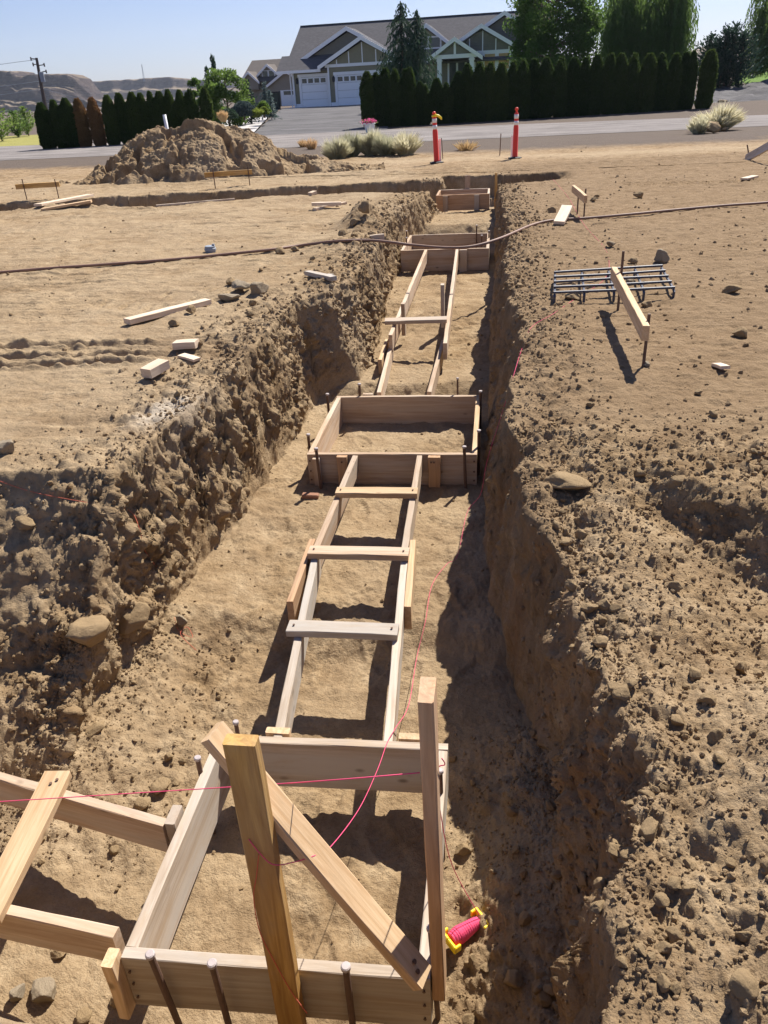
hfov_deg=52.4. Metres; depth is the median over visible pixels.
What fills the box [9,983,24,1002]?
rock
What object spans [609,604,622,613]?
stone
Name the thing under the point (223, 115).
ornamental grass
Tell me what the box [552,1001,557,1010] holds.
stone
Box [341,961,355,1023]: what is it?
form stake
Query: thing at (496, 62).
window
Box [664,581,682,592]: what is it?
rock
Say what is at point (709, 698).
stone
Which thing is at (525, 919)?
stone
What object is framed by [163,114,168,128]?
pvc pipe
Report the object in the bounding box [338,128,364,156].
sagebrush
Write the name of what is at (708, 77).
arborvitae
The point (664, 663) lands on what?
stone
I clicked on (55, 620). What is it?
stone
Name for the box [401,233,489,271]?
footing form
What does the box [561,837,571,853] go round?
stone
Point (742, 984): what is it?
stone
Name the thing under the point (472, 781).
stone
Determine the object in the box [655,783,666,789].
stone
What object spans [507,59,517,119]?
arborvitae
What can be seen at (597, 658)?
stone
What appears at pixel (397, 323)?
footing form rails
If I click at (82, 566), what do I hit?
stone
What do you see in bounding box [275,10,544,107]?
house
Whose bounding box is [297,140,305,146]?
dry tuft
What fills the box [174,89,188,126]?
arborvitae
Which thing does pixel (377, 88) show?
arborvitae
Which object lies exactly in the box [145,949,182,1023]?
form stake
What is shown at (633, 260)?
rock
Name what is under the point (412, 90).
arborvitae
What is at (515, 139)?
delineator post
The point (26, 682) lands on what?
stone
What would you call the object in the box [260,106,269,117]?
round shrub
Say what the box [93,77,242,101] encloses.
mesa
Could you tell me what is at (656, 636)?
stone
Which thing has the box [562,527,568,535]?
stone
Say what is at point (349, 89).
garage door
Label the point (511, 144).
survey lath
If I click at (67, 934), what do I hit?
footing form rails
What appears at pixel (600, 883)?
stone
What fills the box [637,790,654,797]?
rock
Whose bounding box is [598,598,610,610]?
stone
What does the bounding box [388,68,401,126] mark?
arborvitae
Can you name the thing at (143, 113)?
arborvitae
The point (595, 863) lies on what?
stone
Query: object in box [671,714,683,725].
stone
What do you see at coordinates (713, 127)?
rock
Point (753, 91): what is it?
gravel yard
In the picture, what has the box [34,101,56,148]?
arborvitae
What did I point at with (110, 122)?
arborvitae
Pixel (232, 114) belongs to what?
round shrub
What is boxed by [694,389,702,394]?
rock
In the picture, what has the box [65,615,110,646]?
rock
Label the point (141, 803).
rock
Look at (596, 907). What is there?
stone
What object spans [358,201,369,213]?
rock
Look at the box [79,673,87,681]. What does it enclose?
stone
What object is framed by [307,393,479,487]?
footing form
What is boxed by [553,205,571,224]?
wood offcut
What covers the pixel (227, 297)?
rock
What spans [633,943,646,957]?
stone
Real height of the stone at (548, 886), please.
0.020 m
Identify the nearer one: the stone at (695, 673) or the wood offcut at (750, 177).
the stone at (695, 673)
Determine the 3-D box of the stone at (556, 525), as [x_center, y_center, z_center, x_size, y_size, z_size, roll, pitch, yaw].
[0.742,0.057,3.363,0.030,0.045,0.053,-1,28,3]
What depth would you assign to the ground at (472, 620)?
4.10 m
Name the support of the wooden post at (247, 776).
on the ground at (472, 620)
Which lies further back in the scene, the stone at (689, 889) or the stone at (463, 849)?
the stone at (463, 849)
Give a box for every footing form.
[101,727,448,1023]
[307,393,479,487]
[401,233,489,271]
[436,175,489,211]
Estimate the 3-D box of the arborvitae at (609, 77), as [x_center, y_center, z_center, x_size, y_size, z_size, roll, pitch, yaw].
[11.201,-21.266,38.914,0.808,2.883,0.882,-6,28,-5]
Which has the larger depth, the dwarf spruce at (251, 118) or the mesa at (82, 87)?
the mesa at (82, 87)
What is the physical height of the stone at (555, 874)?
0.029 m
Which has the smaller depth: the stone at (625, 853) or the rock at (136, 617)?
the stone at (625, 853)
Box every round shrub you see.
[222,108,238,122]
[231,100,253,119]
[257,101,271,115]
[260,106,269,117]
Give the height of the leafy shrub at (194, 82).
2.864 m
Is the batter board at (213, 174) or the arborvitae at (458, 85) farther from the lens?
the arborvitae at (458, 85)
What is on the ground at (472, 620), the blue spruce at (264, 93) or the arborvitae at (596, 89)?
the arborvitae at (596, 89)
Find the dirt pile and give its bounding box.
[59,118,384,185]
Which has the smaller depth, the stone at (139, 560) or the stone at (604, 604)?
the stone at (604, 604)
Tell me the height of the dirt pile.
1.549 m
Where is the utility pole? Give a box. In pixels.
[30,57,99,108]
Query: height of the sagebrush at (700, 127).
0.654 m
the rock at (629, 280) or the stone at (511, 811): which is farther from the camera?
the rock at (629, 280)
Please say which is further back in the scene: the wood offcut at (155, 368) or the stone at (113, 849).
the wood offcut at (155, 368)
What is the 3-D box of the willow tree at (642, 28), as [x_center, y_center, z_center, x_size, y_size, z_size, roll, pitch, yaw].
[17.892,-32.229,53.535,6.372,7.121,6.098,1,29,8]
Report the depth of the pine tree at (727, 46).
51.80 m
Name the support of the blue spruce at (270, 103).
on the driveway
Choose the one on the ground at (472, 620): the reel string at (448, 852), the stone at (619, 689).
the stone at (619, 689)
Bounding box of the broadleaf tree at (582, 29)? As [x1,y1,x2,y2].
[502,0,605,68]
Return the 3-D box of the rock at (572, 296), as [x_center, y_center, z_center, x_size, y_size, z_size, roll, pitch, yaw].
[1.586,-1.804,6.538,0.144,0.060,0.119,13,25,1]
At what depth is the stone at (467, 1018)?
2.43 m
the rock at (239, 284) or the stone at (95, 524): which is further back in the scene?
the rock at (239, 284)
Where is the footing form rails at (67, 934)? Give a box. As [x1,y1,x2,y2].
[0,771,169,959]
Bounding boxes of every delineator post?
[430,111,443,163]
[508,107,521,158]
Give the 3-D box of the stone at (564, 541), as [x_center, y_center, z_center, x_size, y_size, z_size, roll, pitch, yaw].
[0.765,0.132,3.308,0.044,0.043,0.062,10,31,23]
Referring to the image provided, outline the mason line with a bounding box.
[0,772,419,801]
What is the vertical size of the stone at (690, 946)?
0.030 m
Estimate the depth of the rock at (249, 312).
6.47 m
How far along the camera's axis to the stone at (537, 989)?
2.37 m
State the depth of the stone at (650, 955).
1.65 m
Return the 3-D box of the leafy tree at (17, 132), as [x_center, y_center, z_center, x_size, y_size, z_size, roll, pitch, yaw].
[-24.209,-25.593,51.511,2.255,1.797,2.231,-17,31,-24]
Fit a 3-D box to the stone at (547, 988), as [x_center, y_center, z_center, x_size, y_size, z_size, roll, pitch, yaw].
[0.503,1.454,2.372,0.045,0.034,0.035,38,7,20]
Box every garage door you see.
[280,90,293,105]
[301,76,327,106]
[337,73,378,104]
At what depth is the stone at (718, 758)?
2.06 m
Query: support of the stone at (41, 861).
on the ground at (472, 620)
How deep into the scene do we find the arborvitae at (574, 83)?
38.59 m
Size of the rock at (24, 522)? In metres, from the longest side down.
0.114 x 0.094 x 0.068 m
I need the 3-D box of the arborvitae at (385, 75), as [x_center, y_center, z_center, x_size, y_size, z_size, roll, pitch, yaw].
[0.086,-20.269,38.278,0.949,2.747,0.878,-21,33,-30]
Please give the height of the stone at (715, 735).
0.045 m
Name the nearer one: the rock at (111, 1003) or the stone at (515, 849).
the rock at (111, 1003)
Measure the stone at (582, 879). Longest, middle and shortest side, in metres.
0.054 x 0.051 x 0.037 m
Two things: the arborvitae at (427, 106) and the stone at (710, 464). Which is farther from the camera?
the arborvitae at (427, 106)
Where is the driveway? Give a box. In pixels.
[255,105,387,134]
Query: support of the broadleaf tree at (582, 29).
on the front lawn
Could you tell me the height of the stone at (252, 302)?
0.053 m
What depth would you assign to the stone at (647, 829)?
1.93 m
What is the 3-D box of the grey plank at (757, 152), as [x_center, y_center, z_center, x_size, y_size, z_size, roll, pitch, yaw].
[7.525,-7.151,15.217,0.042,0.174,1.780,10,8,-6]
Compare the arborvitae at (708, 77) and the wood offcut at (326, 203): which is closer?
the wood offcut at (326, 203)
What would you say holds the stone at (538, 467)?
on the ground at (472, 620)
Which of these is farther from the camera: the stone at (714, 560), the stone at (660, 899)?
the stone at (714, 560)
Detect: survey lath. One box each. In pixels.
[439,139,440,160]
[511,135,512,156]
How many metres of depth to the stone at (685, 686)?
2.41 m
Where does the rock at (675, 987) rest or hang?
on the ground at (472, 620)
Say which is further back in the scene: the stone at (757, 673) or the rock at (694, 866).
the stone at (757, 673)
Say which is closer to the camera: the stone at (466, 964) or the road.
the stone at (466, 964)
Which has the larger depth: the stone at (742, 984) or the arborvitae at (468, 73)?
the arborvitae at (468, 73)
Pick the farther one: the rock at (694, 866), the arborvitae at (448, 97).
the arborvitae at (448, 97)
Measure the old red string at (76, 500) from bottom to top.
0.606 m
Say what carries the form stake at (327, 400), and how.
on the ground at (472, 620)
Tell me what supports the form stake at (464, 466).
on the ground at (472, 620)
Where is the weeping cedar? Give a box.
[372,0,442,90]
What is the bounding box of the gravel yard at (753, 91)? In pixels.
[693,79,767,104]
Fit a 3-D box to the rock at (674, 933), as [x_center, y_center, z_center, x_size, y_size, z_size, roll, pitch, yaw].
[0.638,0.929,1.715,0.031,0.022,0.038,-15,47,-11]
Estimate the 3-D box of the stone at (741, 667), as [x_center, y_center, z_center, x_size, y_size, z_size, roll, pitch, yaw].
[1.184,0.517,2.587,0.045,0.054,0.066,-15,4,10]
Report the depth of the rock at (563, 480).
3.65 m
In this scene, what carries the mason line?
attached to the wooden post at (428, 722)
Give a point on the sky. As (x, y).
(97, 40)
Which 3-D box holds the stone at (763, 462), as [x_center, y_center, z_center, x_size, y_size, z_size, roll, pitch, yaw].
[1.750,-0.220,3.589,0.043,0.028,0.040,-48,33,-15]
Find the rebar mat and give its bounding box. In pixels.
[553,264,674,302]
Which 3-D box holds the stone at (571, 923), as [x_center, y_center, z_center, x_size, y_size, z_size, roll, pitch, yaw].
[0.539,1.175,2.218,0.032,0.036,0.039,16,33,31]
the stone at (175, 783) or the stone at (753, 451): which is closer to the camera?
the stone at (175, 783)
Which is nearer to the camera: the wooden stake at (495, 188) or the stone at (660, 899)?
the stone at (660, 899)
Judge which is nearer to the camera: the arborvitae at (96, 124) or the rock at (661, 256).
the rock at (661, 256)
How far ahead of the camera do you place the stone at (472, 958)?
2.58 m
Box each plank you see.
[34,194,93,205]
[41,200,91,210]
[123,298,211,324]
[744,142,767,159]
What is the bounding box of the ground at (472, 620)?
[0,78,767,1023]
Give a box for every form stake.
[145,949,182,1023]
[194,755,215,833]
[207,958,231,1023]
[232,719,239,733]
[306,433,310,451]
[314,447,322,488]
[325,393,329,412]
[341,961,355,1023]
[357,383,360,395]
[426,924,440,1020]
[439,768,444,860]
[462,445,466,488]
[477,429,480,475]
[479,390,481,429]
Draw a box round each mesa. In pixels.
[0,71,113,112]
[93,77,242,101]
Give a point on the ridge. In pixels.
(705, 49)
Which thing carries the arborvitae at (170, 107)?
on the ground at (472, 620)
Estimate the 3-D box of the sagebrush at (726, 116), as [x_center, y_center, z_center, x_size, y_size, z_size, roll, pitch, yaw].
[10.613,-12.668,24.925,1.726,0.983,1.744,-15,31,-22]
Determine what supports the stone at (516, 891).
on the ground at (472, 620)
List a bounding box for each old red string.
[0,481,154,564]
[174,617,196,650]
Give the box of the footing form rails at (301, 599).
[273,455,422,740]
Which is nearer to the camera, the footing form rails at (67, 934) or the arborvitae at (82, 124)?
the footing form rails at (67, 934)
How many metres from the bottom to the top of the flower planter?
0.568 m
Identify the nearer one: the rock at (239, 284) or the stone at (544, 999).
the stone at (544, 999)
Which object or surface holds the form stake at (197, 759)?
on the ground at (472, 620)
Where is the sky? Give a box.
[0,0,761,80]
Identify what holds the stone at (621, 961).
on the ground at (472, 620)
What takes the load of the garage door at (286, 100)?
in the neighbour house at (257, 73)
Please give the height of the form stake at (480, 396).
0.631 m
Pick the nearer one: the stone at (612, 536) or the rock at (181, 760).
the stone at (612, 536)
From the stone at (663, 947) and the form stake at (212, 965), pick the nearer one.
the stone at (663, 947)
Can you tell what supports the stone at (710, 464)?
on the ground at (472, 620)
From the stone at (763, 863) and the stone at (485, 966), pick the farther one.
the stone at (485, 966)
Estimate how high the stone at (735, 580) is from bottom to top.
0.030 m
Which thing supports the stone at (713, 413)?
on the ground at (472, 620)
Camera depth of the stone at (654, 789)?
2.05 m
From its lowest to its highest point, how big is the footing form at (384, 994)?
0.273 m
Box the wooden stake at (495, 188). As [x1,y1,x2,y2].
[494,173,496,208]
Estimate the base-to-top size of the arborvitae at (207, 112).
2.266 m
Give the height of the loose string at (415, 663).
1.008 m
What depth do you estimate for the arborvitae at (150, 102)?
34.49 m
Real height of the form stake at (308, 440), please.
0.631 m
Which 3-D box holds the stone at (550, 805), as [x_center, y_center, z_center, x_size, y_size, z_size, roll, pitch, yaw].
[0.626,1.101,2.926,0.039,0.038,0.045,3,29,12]
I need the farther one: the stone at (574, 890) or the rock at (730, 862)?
the stone at (574, 890)
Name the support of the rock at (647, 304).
on the ground at (472, 620)
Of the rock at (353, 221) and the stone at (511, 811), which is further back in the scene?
the rock at (353, 221)
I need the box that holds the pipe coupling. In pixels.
[204,244,215,252]
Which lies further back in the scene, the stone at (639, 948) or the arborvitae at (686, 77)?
the arborvitae at (686, 77)
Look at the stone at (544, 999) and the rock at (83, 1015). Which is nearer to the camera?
the stone at (544, 999)
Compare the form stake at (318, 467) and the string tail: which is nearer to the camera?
the string tail
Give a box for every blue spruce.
[258,81,279,119]
[262,90,282,119]
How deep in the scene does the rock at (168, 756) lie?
3.49 m
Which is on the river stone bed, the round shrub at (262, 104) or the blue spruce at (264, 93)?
the round shrub at (262, 104)
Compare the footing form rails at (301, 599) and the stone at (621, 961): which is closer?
the stone at (621, 961)
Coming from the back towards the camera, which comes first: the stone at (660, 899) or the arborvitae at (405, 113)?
the arborvitae at (405, 113)
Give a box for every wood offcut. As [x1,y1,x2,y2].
[140,358,169,377]
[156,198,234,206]
[172,338,198,349]
[177,353,200,361]
[304,270,336,280]
[308,191,316,195]
[312,202,340,205]
[313,202,346,210]
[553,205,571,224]
[711,363,729,368]
[740,175,758,179]
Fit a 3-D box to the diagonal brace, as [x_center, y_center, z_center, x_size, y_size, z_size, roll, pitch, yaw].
[-0.163,0.912,2.047,0.043,0.911,0.076,-29,13,37]
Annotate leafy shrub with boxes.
[187,77,219,122]
[198,67,254,125]
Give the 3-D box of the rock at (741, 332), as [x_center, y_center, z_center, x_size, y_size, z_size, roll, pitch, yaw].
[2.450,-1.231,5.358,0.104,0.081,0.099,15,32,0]
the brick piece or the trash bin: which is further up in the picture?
the trash bin
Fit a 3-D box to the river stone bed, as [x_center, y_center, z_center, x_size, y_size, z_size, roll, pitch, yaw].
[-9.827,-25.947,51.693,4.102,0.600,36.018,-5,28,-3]
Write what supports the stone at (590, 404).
on the ground at (472, 620)
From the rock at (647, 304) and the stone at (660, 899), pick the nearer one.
the stone at (660, 899)
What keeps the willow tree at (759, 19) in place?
on the lawn at (758, 78)
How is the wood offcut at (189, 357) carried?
on the ground at (472, 620)
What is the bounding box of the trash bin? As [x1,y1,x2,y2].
[270,91,280,108]
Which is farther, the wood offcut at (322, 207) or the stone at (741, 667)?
the wood offcut at (322, 207)
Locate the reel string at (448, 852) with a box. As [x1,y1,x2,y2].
[439,758,479,915]
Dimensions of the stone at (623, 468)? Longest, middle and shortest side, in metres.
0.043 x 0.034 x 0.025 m
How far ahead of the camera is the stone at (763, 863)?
1.77 m
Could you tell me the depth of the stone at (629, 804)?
2.07 m
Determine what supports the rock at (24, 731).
on the ground at (472, 620)
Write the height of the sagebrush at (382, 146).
0.686 m
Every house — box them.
[242,59,293,107]
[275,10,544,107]
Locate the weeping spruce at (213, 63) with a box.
[210,52,227,124]
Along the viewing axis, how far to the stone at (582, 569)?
3.09 m
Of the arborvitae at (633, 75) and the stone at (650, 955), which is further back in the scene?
the arborvitae at (633, 75)
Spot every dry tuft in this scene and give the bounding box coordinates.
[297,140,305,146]
[302,135,317,149]
[453,139,479,150]
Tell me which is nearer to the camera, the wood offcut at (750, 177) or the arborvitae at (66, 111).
the wood offcut at (750, 177)
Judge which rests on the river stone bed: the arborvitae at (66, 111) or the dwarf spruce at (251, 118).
the dwarf spruce at (251, 118)
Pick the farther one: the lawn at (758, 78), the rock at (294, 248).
the lawn at (758, 78)
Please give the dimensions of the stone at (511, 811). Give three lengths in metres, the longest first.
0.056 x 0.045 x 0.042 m
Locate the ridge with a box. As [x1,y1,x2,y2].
[690,38,766,71]
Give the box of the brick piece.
[302,492,318,498]
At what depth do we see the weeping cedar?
51.19 m
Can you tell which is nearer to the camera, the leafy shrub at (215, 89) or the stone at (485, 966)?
the stone at (485, 966)
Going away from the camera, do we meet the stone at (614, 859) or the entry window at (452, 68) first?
the stone at (614, 859)
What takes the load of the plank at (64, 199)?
on the ground at (472, 620)
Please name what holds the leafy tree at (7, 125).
on the lawn at (22, 140)
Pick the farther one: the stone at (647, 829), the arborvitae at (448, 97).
the arborvitae at (448, 97)
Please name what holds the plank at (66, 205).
on the ground at (472, 620)
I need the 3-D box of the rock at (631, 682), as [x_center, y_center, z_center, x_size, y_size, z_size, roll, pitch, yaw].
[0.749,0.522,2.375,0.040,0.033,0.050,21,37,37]
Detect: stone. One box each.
[23,679,29,688]
[38,858,44,864]
[51,615,60,624]
[79,563,86,570]
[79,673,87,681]
[92,522,99,528]
[109,845,118,854]
[133,557,143,563]
[172,780,179,785]
[173,391,180,397]
[249,300,256,305]
[448,756,456,762]
[455,843,471,855]
[462,1013,474,1023]
[463,961,470,968]
[468,953,475,964]
[470,778,475,784]
[480,962,489,972]
[489,868,496,874]
[505,806,517,816]
[512,845,518,852]
[513,889,519,894]
[518,911,531,925]
[520,870,527,879]
[530,730,536,736]
[533,464,544,471]
[533,984,542,995]
[537,991,551,1006]
[542,983,555,996]
[545,883,551,889]
[546,799,555,810]
[550,870,561,879]
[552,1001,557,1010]
[553,520,559,529]
[558,509,564,514]
[559,537,569,545]
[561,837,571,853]
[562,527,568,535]
[565,579,576,591]
[568,920,578,932]
[571,884,578,895]
[575,529,586,539]
[578,871,587,887]
[579,565,589,572]
[579,612,587,621]
[581,602,597,613]
[586,402,594,407]
[589,900,604,914]
[591,423,597,428]
[592,635,608,647]
[592,859,597,868]
[593,877,606,889]
[594,655,600,662]
[596,888,602,897]
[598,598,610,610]
[598,616,606,624]
[606,551,614,558]
[608,534,615,539]
[608,842,622,857]
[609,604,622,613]
[610,838,619,862]
[612,684,630,699]
[615,955,628,967]
[616,794,624,805]
[617,920,628,933]
[618,614,627,620]
[619,464,627,471]
[620,847,633,861]
[623,582,631,590]
[625,799,633,808]
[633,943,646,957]
[638,816,658,842]
[646,951,655,960]
[650,785,659,792]
[651,631,662,641]
[653,892,669,907]
[654,941,672,953]
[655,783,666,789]
[656,973,670,992]
[659,660,670,666]
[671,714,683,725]
[682,683,690,689]
[683,858,692,868]
[683,884,695,894]
[685,938,696,952]
[689,666,701,680]
[698,692,716,704]
[705,459,715,468]
[707,728,723,744]
[709,410,717,417]
[710,558,718,563]
[712,753,725,763]
[728,968,759,999]
[732,578,739,583]
[733,661,746,673]
[736,931,751,941]
[748,729,756,737]
[750,448,757,453]
[753,669,762,677]
[759,460,767,465]
[759,857,767,871]
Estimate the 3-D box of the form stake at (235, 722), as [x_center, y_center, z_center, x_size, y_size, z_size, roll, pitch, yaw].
[-0.583,1.118,3.287,0.024,0.631,0.024,1,29,8]
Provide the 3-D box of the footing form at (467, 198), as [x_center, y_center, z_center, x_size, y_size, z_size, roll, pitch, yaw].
[1.488,-5.967,14.593,0.972,0.520,0.963,1,29,8]
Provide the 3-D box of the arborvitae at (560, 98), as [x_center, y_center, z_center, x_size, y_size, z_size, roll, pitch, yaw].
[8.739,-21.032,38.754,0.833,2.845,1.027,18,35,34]
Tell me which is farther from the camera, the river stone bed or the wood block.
the river stone bed
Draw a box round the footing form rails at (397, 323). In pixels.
[377,249,458,395]
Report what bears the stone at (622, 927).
on the ground at (472, 620)
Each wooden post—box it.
[222,733,306,1023]
[418,677,446,1000]
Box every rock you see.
[0,439,14,454]
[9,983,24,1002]
[14,515,35,529]
[19,727,28,734]
[31,977,56,1002]
[50,950,65,959]
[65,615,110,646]
[76,1007,91,1023]
[85,721,103,736]
[109,997,115,1008]
[118,602,149,634]
[134,797,150,810]
[149,777,170,794]
[164,752,173,761]
[168,319,178,326]
[175,614,187,626]
[178,757,185,764]
[186,305,195,312]
[218,293,240,300]
[226,277,234,284]
[231,279,249,289]
[244,310,253,315]
[250,282,268,294]
[275,247,284,253]
[291,246,298,250]
[338,229,347,235]
[350,218,357,225]
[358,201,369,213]
[485,476,493,483]
[503,969,522,987]
[543,471,591,489]
[547,207,555,212]
[565,293,580,299]
[607,241,615,246]
[608,681,621,692]
[622,678,636,688]
[626,279,635,282]
[628,257,637,263]
[633,191,643,198]
[634,468,646,476]
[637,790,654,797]
[641,300,652,307]
[654,249,669,262]
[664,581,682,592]
[666,875,681,890]
[666,926,682,942]
[667,475,685,488]
[669,981,681,993]
[690,862,697,870]
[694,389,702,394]
[706,121,720,132]
[722,284,741,292]
[724,857,735,867]
[731,327,746,337]
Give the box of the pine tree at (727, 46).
[689,19,767,87]
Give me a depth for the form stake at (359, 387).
6.63 m
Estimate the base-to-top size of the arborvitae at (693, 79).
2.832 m
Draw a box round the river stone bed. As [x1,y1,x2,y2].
[222,116,266,131]
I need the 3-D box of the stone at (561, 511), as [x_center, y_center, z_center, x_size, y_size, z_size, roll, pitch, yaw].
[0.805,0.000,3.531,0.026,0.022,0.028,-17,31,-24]
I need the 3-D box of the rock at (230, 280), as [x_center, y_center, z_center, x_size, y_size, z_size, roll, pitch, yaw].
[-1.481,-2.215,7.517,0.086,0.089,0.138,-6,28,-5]
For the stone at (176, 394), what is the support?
on the ground at (472, 620)
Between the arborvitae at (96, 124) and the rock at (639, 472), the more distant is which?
the arborvitae at (96, 124)
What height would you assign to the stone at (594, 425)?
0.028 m
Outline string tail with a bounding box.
[253,854,306,1012]
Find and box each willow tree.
[596,0,699,65]
[741,0,767,78]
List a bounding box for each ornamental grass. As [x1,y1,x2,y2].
[216,110,228,121]
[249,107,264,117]
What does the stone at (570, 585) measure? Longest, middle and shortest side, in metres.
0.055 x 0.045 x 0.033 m
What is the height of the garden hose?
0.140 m
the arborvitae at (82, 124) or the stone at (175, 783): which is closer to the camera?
the stone at (175, 783)
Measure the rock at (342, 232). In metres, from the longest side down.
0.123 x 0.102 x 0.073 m
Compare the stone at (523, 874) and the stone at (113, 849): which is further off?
the stone at (113, 849)
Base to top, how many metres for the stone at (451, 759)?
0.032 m
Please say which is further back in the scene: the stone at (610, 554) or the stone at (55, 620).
the stone at (55, 620)
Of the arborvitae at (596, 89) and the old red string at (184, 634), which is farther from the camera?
the arborvitae at (596, 89)
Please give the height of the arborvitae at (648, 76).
2.796 m
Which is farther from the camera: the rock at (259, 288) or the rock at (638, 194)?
the rock at (638, 194)
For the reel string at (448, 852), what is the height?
1.092 m
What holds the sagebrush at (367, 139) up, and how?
on the ground at (472, 620)
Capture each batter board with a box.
[15,179,59,199]
[204,167,251,188]
[571,185,586,216]
[610,251,650,365]
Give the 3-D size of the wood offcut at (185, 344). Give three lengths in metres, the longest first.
0.173 x 0.100 x 0.050 m
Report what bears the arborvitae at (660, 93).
on the ground at (472, 620)
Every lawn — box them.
[0,135,39,145]
[742,72,767,83]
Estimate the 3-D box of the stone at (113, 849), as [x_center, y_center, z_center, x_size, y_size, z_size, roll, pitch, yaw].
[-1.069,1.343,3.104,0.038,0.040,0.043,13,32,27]
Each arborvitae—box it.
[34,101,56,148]
[48,99,67,147]
[59,97,79,147]
[72,98,92,146]
[86,96,106,145]
[101,95,121,144]
[114,92,131,143]
[125,91,141,139]
[137,92,150,131]
[146,90,158,128]
[154,90,169,127]
[164,89,177,128]
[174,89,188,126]
[184,88,199,119]
[199,86,214,120]
[359,70,375,124]
[372,71,382,126]
[379,67,392,126]
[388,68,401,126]
[400,68,410,125]
[407,66,416,125]
[415,80,424,124]
[421,84,430,124]
[430,78,444,123]
[443,82,454,123]
[450,70,466,122]
[462,63,475,122]
[472,61,487,121]
[485,61,496,120]
[495,62,509,120]
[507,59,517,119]
[516,59,531,119]
[528,58,540,118]
[538,57,554,117]
[552,56,567,116]
[565,57,581,116]
[579,56,591,115]
[588,54,604,114]
[600,53,616,114]
[611,52,628,113]
[625,52,640,112]
[636,52,658,111]
[651,52,668,111]
[662,52,683,110]
[677,51,692,109]
[687,50,697,109]
[693,48,718,108]
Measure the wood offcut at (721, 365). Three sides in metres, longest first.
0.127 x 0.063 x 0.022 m
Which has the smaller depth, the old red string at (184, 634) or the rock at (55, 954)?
the rock at (55, 954)
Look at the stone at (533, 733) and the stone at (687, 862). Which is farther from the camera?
the stone at (533, 733)
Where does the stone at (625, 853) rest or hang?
on the ground at (472, 620)
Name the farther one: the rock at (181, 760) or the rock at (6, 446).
the rock at (6, 446)
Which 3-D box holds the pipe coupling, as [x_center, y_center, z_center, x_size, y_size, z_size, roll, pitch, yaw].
[-2.084,-3.162,9.350,0.140,0.096,0.140,1,29,8]
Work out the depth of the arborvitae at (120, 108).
34.48 m
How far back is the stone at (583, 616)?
2.85 m
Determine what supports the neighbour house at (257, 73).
on the ground at (472, 620)
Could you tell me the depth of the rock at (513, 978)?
2.43 m
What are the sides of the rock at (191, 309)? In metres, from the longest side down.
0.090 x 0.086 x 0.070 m
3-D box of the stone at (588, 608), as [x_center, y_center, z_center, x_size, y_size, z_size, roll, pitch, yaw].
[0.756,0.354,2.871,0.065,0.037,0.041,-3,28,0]
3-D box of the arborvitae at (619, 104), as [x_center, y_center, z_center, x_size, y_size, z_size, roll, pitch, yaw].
[11.774,-21.323,38.980,1.042,2.866,0.944,-15,30,-20]
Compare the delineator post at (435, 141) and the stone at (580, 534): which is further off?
the delineator post at (435, 141)
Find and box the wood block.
[369,234,384,239]
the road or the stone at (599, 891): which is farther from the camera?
the road
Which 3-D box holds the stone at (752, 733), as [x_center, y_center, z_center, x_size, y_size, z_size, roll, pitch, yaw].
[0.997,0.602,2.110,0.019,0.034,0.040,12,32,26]
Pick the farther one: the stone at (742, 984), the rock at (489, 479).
the rock at (489, 479)
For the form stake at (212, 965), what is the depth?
2.31 m
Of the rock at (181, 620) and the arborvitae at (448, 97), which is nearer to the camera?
the rock at (181, 620)
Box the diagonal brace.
[201,721,430,990]
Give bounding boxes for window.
[447,62,475,86]
[481,52,511,70]
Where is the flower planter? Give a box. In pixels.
[360,118,377,132]
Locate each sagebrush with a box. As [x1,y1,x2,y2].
[319,134,354,159]
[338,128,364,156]
[358,127,386,155]
[371,132,395,155]
[390,128,423,155]
[687,115,712,133]
[689,99,745,129]
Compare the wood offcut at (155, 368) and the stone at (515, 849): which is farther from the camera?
the wood offcut at (155, 368)
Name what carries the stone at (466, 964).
on the ground at (472, 620)
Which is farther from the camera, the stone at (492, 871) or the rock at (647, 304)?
the rock at (647, 304)
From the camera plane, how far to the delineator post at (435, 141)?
18.67 m
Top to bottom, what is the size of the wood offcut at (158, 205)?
0.033 m
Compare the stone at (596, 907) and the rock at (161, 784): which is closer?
the stone at (596, 907)
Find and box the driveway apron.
[284,104,359,108]
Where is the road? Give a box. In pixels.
[0,115,767,160]
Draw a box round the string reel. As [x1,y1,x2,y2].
[445,907,488,953]
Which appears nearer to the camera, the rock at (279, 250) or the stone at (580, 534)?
the stone at (580, 534)
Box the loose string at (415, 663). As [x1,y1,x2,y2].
[248,184,606,865]
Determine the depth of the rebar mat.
6.70 m
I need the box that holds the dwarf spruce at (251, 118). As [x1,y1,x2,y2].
[244,79,263,123]
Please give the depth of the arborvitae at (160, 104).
34.45 m
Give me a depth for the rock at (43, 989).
2.58 m
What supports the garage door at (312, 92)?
in the house at (328, 65)
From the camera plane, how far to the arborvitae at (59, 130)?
34.15 m
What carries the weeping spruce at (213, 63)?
on the river stone bed
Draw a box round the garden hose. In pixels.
[0,201,767,273]
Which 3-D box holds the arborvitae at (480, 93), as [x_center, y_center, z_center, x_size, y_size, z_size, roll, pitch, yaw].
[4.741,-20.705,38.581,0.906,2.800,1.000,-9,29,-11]
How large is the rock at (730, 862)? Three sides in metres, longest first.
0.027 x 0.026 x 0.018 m

